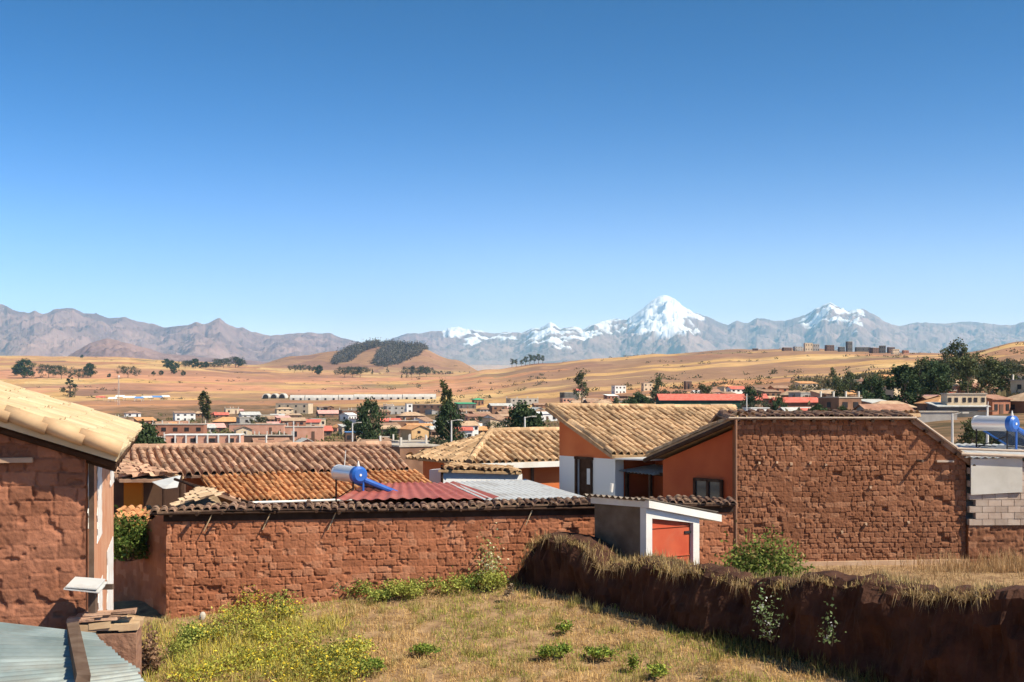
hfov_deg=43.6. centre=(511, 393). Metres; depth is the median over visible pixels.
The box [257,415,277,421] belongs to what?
town house
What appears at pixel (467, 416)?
town house
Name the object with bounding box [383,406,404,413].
town house
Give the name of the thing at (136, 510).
tile awning
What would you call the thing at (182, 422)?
town house
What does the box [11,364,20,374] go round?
leafy tree
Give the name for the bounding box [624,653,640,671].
leafy tuft
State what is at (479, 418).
spreading tree
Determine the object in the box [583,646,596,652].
leafy tuft
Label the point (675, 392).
spreading tree
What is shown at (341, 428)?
town house
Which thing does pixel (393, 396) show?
greenhouse
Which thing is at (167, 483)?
plastic tarp
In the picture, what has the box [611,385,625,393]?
town house
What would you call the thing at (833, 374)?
eucalyptus tree
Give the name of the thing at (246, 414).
town house
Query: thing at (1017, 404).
town house
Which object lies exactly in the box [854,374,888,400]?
leafy tree
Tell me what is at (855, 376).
spreading tree
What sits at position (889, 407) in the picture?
town house
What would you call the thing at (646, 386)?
town house
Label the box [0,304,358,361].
mountains
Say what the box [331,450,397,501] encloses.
solar water heater
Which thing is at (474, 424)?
town house
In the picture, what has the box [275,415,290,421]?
town house
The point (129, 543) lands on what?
broom bush
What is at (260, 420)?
spreading tree
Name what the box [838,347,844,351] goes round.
hill building
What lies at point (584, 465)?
door
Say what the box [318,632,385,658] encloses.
yellow weed
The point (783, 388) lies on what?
town house
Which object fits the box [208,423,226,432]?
town house
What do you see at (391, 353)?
hill woods
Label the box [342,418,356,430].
leafy tree
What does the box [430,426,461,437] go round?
town house
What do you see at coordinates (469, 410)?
town house
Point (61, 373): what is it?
spreading tree
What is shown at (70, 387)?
conifer tree
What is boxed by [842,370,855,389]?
eucalyptus tree
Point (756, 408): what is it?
town house
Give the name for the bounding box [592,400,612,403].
town house
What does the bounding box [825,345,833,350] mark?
hill building
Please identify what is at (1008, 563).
bank grass
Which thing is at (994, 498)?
block annex
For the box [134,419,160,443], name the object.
leafy tree
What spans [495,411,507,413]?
town house
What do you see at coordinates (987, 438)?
utility pole
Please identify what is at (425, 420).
town house
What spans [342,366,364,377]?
spreading tree
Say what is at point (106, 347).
hills
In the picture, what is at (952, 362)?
eucalyptus tree
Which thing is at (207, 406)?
slender tree
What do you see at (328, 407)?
town house
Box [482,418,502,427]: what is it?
town house
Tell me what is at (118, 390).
radio mast
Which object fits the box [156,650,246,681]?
yellow weed
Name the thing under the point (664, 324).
mountains
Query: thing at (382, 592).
green weed
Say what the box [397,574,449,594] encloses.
green weed
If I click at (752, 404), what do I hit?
spreading tree
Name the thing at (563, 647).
leafy tuft
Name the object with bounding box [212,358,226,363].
spreading tree
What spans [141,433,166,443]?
leafy tree
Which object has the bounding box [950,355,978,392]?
eucalyptus tree
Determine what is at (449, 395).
slender tree
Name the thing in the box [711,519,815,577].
round bush
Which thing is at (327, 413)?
town house
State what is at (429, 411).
town house
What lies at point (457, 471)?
white yard room
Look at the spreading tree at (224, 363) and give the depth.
3103.58 m
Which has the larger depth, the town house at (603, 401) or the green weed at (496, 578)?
the town house at (603, 401)
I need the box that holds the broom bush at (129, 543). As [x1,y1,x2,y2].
[114,505,151,561]
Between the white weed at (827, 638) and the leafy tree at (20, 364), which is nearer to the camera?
the white weed at (827, 638)
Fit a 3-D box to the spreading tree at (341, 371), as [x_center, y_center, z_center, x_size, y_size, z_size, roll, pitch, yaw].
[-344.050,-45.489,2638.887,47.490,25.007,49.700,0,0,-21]
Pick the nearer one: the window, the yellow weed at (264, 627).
the yellow weed at (264, 627)
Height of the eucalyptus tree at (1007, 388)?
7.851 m
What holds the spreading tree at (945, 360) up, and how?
on the ground at (254, 383)
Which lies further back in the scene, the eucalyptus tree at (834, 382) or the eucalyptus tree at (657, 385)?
the eucalyptus tree at (657, 385)
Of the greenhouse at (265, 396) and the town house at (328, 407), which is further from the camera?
the greenhouse at (265, 396)
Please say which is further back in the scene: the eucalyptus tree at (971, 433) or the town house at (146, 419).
the town house at (146, 419)
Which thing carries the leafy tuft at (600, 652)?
on the ground at (254, 383)
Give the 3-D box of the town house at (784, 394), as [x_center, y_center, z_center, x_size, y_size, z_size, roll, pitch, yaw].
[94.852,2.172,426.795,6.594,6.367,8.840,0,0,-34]
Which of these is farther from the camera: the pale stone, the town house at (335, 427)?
the town house at (335, 427)
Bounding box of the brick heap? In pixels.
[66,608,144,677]
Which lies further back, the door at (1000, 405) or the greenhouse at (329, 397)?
the greenhouse at (329, 397)
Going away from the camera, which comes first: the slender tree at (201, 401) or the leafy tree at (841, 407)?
the leafy tree at (841, 407)
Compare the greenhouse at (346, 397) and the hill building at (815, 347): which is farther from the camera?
the hill building at (815, 347)
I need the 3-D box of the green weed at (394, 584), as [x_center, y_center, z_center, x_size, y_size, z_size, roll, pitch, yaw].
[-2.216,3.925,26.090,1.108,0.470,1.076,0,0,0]
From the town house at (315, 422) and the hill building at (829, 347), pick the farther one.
the hill building at (829, 347)
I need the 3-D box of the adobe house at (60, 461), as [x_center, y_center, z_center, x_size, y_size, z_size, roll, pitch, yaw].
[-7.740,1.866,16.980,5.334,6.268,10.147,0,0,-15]
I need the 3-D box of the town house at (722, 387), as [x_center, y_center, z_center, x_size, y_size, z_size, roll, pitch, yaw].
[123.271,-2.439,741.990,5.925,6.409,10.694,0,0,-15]
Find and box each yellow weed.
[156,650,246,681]
[182,619,244,642]
[206,596,269,629]
[208,633,298,675]
[226,585,275,610]
[232,613,305,645]
[237,648,344,681]
[249,621,333,663]
[258,589,315,623]
[297,635,377,670]
[297,637,383,681]
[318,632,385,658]
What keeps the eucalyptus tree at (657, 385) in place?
on the ground at (254, 383)
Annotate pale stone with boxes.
[199,612,205,619]
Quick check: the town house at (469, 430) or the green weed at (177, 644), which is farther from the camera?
the town house at (469, 430)
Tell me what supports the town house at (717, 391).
on the ground at (254, 383)
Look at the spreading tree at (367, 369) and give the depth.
2635.53 m
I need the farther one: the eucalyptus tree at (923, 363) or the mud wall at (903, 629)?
the eucalyptus tree at (923, 363)
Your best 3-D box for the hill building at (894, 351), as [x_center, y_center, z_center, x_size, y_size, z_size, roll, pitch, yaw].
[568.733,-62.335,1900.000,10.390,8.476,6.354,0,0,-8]
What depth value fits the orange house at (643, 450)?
35.89 m
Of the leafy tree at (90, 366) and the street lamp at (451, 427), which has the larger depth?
the leafy tree at (90, 366)
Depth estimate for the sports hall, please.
451.21 m
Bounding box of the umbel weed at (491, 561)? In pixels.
[468,522,508,588]
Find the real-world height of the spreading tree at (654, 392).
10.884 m
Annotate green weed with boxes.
[159,633,202,662]
[169,619,210,646]
[267,587,296,604]
[335,578,380,596]
[358,586,399,600]
[377,577,429,596]
[386,582,428,598]
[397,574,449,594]
[432,566,470,592]
[453,571,487,589]
[475,567,510,591]
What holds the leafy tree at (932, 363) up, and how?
on the ground at (254, 383)
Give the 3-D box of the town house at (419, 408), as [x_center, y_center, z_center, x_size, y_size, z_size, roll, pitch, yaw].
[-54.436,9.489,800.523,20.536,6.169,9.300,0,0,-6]
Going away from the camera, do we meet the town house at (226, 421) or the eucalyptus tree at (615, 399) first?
the eucalyptus tree at (615, 399)
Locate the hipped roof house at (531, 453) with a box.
[405,427,558,488]
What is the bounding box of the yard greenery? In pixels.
[116,411,558,441]
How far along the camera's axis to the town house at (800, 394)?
414.01 m
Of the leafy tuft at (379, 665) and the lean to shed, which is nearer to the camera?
the lean to shed
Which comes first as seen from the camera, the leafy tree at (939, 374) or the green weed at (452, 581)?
the green weed at (452, 581)
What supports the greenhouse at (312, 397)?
on the ground at (254, 383)
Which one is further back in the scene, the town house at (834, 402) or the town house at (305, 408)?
the town house at (305, 408)
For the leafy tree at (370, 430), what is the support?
on the ground at (254, 383)
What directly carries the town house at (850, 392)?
on the ground at (254, 383)
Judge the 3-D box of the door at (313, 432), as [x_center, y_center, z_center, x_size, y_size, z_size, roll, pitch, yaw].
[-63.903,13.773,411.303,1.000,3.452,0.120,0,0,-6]
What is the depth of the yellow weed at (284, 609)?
24.93 m
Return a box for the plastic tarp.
[152,475,182,505]
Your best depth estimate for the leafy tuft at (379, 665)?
21.83 m
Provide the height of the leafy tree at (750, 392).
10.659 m
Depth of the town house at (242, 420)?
502.32 m
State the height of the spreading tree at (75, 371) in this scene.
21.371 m
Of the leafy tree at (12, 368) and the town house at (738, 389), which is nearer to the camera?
the town house at (738, 389)
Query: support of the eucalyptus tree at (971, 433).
on the ground at (254, 383)
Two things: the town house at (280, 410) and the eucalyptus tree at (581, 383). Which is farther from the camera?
the town house at (280, 410)
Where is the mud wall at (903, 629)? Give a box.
[511,529,1023,681]
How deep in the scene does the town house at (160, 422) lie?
516.90 m
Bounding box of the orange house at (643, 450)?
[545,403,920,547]
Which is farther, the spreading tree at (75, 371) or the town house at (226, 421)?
the spreading tree at (75, 371)
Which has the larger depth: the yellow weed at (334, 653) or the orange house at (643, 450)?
the orange house at (643, 450)
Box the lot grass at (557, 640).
[142,580,876,681]
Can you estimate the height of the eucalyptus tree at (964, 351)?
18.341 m
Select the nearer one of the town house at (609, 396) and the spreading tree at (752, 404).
the spreading tree at (752, 404)
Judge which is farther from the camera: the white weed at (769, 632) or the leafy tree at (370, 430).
the leafy tree at (370, 430)
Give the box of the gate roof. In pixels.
[170,478,256,506]
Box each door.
[312,431,314,440]
[579,459,589,496]
[652,519,689,562]
[999,404,1002,413]
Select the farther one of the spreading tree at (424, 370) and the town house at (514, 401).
the spreading tree at (424, 370)
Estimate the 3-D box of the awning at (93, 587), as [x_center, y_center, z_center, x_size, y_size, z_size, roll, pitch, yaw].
[-4.171,2.037,12.654,0.412,0.414,0.414,0,0,-6]
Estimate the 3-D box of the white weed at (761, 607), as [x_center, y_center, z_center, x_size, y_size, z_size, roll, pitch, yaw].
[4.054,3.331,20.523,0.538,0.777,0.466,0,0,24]
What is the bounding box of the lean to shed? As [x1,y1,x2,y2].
[0,621,145,681]
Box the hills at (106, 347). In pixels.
[69,338,267,364]
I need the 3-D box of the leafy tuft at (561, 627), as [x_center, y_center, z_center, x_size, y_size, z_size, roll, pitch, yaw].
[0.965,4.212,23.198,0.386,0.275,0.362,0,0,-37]
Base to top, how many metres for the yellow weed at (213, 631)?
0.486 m
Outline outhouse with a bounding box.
[114,459,185,530]
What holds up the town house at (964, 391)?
on the ground at (254, 383)
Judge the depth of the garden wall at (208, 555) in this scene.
26.07 m
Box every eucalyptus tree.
[572,368,588,402]
[612,397,620,403]
[650,376,668,395]
[694,382,711,393]
[705,387,712,393]
[825,367,836,388]
[830,381,851,396]
[831,377,844,393]
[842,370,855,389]
[852,379,859,394]
[914,357,930,386]
[934,361,955,388]
[938,347,954,361]
[947,337,963,362]
[947,356,965,378]
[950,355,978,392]
[953,343,972,359]
[956,418,983,443]
[962,359,982,392]
[966,431,984,443]
[970,351,983,370]
[975,354,1007,393]
[1004,371,1019,391]
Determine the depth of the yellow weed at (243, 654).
22.45 m
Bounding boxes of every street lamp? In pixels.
[451,419,461,441]
[524,416,536,426]
[951,412,968,443]
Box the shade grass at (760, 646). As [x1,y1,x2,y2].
[666,622,916,681]
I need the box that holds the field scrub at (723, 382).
[32,342,1023,403]
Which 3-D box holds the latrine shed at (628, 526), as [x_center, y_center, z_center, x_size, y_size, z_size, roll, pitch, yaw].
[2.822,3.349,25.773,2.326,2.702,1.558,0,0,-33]
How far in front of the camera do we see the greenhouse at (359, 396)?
1369.38 m
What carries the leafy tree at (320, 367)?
on the ground at (254, 383)
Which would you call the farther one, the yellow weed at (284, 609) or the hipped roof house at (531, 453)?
the hipped roof house at (531, 453)
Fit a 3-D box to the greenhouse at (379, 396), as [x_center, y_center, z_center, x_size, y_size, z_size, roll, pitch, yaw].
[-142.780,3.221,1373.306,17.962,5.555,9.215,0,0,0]
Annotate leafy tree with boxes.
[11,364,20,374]
[13,358,36,377]
[82,362,96,376]
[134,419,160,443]
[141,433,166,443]
[161,358,168,366]
[165,360,174,367]
[170,367,176,373]
[190,358,198,367]
[234,357,243,366]
[314,365,322,373]
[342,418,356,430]
[353,396,386,440]
[381,425,398,439]
[433,399,468,443]
[495,399,547,427]
[621,392,648,403]
[626,397,637,403]
[743,384,762,406]
[770,394,787,410]
[810,402,827,410]
[837,405,850,410]
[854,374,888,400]
[881,363,924,405]
[912,358,940,388]
[915,356,934,383]
[919,361,953,394]
[977,362,1009,392]
[989,438,1002,444]
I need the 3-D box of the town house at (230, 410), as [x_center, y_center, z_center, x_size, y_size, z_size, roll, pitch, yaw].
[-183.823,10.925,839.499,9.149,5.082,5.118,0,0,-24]
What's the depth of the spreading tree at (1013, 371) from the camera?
304.09 m
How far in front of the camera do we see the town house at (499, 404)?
847.95 m
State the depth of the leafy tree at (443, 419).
299.18 m
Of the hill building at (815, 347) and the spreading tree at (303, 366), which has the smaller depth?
the hill building at (815, 347)
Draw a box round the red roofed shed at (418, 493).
[337,481,498,504]
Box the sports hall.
[655,394,767,408]
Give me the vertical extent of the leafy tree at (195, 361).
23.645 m
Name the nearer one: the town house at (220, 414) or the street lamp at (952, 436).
the street lamp at (952, 436)
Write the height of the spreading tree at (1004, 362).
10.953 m
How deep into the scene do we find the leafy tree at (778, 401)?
299.71 m
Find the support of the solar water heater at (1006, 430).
on the block annex
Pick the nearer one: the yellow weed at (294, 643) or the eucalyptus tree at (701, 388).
the yellow weed at (294, 643)
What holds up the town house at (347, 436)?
on the ground at (254, 383)
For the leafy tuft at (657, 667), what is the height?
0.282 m
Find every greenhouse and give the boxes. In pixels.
[262,394,270,398]
[270,393,278,397]
[278,393,287,397]
[290,395,304,399]
[305,395,321,399]
[321,395,338,399]
[339,395,353,399]
[354,394,370,398]
[371,394,386,398]
[387,394,402,399]
[403,394,418,398]
[419,394,435,398]
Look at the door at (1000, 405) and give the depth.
228.99 m
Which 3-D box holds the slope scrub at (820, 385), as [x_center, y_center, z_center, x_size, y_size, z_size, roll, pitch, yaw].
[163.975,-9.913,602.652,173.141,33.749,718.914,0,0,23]
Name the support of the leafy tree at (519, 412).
on the ground at (254, 383)
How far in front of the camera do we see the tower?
695.55 m
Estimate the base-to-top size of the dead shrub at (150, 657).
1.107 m
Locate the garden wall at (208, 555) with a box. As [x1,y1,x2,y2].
[114,494,737,618]
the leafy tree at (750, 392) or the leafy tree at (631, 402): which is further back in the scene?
the leafy tree at (750, 392)
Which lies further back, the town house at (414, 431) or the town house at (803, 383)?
the town house at (803, 383)
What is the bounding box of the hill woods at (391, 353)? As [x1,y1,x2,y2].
[330,337,427,366]
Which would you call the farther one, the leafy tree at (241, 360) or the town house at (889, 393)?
the leafy tree at (241, 360)
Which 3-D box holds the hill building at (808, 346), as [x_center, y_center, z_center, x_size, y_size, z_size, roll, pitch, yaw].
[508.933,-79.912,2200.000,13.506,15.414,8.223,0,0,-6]
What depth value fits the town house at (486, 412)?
648.69 m
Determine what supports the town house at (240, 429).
on the ground at (254, 383)
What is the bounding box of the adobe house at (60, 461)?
[0,380,141,628]
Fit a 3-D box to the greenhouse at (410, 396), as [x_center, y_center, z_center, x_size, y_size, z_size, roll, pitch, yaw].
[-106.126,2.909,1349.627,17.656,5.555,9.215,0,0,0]
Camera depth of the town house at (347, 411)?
684.07 m
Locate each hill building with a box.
[782,347,791,350]
[793,347,802,350]
[804,343,812,350]
[813,344,818,350]
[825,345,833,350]
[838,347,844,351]
[846,341,852,351]
[855,347,870,351]
[869,348,878,352]
[879,346,885,352]
[887,347,894,352]
[891,349,898,354]
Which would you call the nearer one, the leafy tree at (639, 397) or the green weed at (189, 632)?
the green weed at (189, 632)
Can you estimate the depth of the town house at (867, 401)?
278.90 m
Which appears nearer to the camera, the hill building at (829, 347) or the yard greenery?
the yard greenery
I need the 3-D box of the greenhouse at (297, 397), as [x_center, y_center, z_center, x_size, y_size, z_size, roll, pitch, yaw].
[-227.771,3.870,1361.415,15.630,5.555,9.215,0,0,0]
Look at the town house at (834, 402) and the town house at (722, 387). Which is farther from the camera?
the town house at (722, 387)
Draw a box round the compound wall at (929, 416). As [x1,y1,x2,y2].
[918,411,957,422]
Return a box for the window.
[693,478,722,498]
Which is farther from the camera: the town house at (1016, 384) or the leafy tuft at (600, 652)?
the town house at (1016, 384)
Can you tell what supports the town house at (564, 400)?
on the ground at (254, 383)
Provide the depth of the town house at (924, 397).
288.20 m
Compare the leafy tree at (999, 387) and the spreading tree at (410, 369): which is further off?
the spreading tree at (410, 369)
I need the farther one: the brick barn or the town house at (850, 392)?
the town house at (850, 392)
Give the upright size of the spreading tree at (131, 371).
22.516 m
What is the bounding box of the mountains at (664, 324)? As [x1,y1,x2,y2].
[386,295,1023,370]
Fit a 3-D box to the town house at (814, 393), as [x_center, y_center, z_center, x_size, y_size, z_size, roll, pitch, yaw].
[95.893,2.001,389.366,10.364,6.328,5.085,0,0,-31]
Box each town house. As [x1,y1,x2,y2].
[124,411,140,416]
[133,417,156,424]
[151,420,207,435]
[156,421,167,423]
[164,434,243,443]
[167,421,187,423]
[173,411,195,420]
[195,411,201,416]
[207,424,216,432]
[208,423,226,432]
[211,417,235,427]
[212,412,228,417]
[224,407,239,413]
[229,424,285,433]
[233,425,252,434]
[236,417,252,423]
[238,412,261,420]
[242,431,292,441]
[251,438,289,442]
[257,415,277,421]
[265,416,274,421]
[275,403,312,413]
[275,407,292,413]
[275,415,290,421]
[279,419,320,425]
[280,417,306,425]
[283,413,301,417]
[285,423,323,440]
[295,437,313,441]
[316,410,338,416]
[321,419,325,425]
[323,406,333,409]
[324,426,332,435]
[332,423,338,430]
[337,424,353,434]
[339,408,358,418]
[340,412,356,421]
[344,431,366,441]
[359,439,391,440]
[376,423,398,424]
[377,418,400,422]
[377,425,400,435]
[378,409,390,414]
[379,436,438,473]
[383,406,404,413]
[389,417,418,426]
[390,434,429,443]
[395,412,425,419]
[399,424,430,439]
[404,423,432,425]
[411,417,433,425]
[412,404,440,413]
[424,426,437,435]
[425,409,440,413]
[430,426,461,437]
[453,402,475,409]
[457,421,479,435]
[458,408,474,413]
[458,427,473,437]
[464,414,487,420]
[470,411,491,413]
[472,398,483,405]
[476,407,488,411]
[478,426,489,433]
[480,414,506,425]
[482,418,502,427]
[487,403,512,407]
[489,406,506,413]
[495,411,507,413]
[506,397,537,406]
[528,407,543,410]
[531,403,545,407]
[537,412,556,420]
[559,392,578,399]
[560,398,573,402]
[582,399,611,402]
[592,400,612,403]
[603,394,617,400]
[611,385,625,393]
[641,383,651,390]
[684,381,691,389]
[699,389,721,393]
[716,384,730,391]
[720,392,736,393]
[725,386,744,393]
[743,407,768,410]
[756,389,781,395]
[761,398,770,408]
[768,385,788,392]
[769,397,817,407]
[777,407,810,410]
[780,391,807,396]
[788,392,809,396]
[794,381,817,387]
[809,390,833,396]
[817,391,861,409]
[825,394,857,396]
[847,390,855,394]
[851,404,914,410]
[861,399,886,403]
[872,401,916,409]
[873,387,900,400]
[913,395,940,410]
[916,396,934,409]
[925,402,990,416]
[940,393,986,404]
[951,381,959,392]
[956,383,997,392]
[986,394,1012,414]
[1008,393,1023,412]
[1009,374,1023,393]
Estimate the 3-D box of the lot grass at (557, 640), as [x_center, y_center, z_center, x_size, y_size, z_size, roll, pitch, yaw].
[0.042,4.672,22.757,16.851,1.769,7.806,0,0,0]
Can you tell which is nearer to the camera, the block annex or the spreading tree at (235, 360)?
the block annex
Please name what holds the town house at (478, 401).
on the ground at (254, 383)
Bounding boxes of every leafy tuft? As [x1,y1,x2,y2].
[345,655,384,665]
[356,657,386,672]
[405,642,440,654]
[531,643,566,657]
[553,619,574,633]
[555,642,574,655]
[582,644,621,660]
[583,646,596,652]
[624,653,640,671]
[643,660,670,677]
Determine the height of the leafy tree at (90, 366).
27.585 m
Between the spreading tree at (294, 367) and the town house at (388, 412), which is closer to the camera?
the town house at (388, 412)
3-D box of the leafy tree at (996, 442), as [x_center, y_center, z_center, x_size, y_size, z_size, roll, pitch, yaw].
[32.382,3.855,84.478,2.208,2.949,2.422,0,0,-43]
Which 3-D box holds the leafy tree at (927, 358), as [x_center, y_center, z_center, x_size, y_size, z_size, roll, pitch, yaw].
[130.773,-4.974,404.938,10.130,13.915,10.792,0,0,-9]
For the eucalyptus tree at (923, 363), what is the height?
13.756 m
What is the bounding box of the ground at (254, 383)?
[0,341,1023,681]
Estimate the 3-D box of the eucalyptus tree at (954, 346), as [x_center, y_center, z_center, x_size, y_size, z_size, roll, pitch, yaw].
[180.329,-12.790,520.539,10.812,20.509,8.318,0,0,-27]
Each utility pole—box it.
[258,435,273,442]
[977,406,996,442]
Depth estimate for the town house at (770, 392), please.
533.50 m
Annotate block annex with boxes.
[954,443,1023,564]
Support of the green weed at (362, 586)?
on the ground at (254, 383)
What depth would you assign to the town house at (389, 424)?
483.74 m
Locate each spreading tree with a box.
[36,364,61,377]
[46,365,74,378]
[67,368,89,379]
[114,365,141,374]
[179,361,191,366]
[208,362,220,366]
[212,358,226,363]
[216,360,230,367]
[225,356,246,367]
[250,416,267,422]
[287,365,301,372]
[296,364,309,370]
[333,366,351,377]
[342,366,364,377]
[353,366,371,374]
[399,366,420,377]
[411,365,430,373]
[411,436,447,444]
[419,367,436,376]
[468,416,490,421]
[484,419,512,428]
[648,388,683,403]
[651,389,687,401]
[736,399,770,408]
[845,374,862,379]
[932,356,982,377]
[978,357,1020,370]
[978,363,1023,392]
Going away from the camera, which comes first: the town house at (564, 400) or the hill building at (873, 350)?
the town house at (564, 400)
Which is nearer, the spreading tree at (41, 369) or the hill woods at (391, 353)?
the spreading tree at (41, 369)
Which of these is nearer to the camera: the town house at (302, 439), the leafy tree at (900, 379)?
the leafy tree at (900, 379)
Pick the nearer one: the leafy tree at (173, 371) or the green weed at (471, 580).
the green weed at (471, 580)
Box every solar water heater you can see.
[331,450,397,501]
[971,402,1023,449]
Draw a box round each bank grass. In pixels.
[802,563,1023,588]
[827,547,1023,572]
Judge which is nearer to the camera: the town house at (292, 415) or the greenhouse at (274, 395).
the town house at (292, 415)
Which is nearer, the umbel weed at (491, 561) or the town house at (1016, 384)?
the umbel weed at (491, 561)
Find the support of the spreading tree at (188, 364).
on the ground at (254, 383)
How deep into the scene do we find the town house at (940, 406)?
223.75 m
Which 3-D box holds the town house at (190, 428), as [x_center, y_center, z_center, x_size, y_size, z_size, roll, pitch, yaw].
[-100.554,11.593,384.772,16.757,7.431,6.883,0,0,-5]
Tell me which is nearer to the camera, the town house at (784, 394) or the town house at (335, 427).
the town house at (784, 394)
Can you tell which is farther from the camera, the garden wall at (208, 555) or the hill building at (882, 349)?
the hill building at (882, 349)
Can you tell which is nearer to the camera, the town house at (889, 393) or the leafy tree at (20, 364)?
the town house at (889, 393)
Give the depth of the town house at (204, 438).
311.24 m
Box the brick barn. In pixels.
[708,408,975,565]
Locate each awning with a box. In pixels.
[63,577,113,620]
[114,504,160,523]
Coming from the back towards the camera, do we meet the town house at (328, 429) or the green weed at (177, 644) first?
the town house at (328, 429)
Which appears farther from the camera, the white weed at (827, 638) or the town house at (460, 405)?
the town house at (460, 405)
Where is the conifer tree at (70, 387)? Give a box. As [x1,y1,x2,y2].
[59,375,78,396]
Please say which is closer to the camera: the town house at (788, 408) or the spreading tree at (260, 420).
the town house at (788, 408)
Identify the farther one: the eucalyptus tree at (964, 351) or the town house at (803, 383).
the town house at (803, 383)
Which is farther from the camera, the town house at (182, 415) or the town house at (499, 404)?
the town house at (499, 404)
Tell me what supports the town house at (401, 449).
on the ground at (254, 383)
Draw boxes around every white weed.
[751,577,782,624]
[753,598,789,641]
[816,597,845,645]
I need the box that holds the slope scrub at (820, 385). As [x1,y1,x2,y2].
[785,358,1023,410]
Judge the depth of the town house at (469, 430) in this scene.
387.46 m
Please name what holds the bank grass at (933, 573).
on the ground at (254, 383)
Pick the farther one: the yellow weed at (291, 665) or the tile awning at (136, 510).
the tile awning at (136, 510)
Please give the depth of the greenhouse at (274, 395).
1450.57 m
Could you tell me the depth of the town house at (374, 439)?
243.83 m
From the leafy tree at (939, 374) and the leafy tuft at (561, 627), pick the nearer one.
the leafy tuft at (561, 627)
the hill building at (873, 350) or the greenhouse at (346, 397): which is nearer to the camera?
the greenhouse at (346, 397)
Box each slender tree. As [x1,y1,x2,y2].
[197,390,207,422]
[202,394,211,422]
[438,379,447,437]
[446,388,452,421]
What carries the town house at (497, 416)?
on the ground at (254, 383)
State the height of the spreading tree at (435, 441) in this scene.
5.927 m
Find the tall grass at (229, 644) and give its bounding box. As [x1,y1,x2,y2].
[142,608,359,681]
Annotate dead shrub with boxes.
[142,622,167,677]
[503,582,514,601]
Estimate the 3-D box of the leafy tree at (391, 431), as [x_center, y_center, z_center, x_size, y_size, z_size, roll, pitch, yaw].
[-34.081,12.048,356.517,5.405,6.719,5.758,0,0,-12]
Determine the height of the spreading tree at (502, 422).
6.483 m
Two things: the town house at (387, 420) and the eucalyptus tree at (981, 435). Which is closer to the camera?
the eucalyptus tree at (981, 435)
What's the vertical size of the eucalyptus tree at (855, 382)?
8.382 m
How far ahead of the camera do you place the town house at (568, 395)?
818.95 m
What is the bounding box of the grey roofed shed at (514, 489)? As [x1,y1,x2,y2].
[446,479,586,500]
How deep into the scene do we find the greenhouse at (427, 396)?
1322.34 m
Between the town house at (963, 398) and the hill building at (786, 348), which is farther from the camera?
the hill building at (786, 348)
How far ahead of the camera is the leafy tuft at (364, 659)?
22.20 m
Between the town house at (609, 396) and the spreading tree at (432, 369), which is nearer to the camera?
the town house at (609, 396)
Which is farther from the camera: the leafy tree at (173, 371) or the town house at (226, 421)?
the leafy tree at (173, 371)
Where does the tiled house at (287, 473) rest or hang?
on the ground at (254, 383)
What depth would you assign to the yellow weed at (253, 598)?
25.66 m
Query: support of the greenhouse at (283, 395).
on the ground at (254, 383)
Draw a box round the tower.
[405,403,412,411]
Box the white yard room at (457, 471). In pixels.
[429,461,521,482]
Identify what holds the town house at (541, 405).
on the ground at (254, 383)
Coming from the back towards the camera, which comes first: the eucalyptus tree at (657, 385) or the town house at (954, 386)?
the eucalyptus tree at (657, 385)
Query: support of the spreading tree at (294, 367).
on the ground at (254, 383)
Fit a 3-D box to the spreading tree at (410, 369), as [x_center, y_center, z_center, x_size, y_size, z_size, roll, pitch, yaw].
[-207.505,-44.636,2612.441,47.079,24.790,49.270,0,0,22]
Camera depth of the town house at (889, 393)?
305.76 m
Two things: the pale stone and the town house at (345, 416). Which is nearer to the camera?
the pale stone
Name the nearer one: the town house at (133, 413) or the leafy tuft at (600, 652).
the leafy tuft at (600, 652)
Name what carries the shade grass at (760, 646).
on the ground at (254, 383)
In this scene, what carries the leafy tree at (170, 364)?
on the ground at (254, 383)
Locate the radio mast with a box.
[118,375,119,403]
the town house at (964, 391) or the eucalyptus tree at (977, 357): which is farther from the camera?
the eucalyptus tree at (977, 357)
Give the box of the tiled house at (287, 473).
[124,441,431,504]
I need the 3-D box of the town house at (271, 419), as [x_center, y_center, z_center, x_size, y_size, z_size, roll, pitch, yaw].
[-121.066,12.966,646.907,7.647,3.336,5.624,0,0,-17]
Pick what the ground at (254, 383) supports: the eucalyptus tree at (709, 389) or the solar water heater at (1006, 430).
the eucalyptus tree at (709, 389)
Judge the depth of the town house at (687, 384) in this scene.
935.01 m
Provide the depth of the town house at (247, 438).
377.11 m
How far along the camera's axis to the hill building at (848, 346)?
2097.45 m
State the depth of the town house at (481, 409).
765.06 m
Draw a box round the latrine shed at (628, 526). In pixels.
[583,493,721,565]
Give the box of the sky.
[0,0,1023,342]
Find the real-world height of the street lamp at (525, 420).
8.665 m
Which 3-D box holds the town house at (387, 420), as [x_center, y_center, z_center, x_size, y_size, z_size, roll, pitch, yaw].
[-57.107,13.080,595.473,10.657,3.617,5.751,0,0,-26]
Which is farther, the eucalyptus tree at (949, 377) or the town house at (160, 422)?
the town house at (160, 422)
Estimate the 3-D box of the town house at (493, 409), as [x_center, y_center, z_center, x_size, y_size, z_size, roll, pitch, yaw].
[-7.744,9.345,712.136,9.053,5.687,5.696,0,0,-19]
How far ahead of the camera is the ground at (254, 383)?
1269.41 m

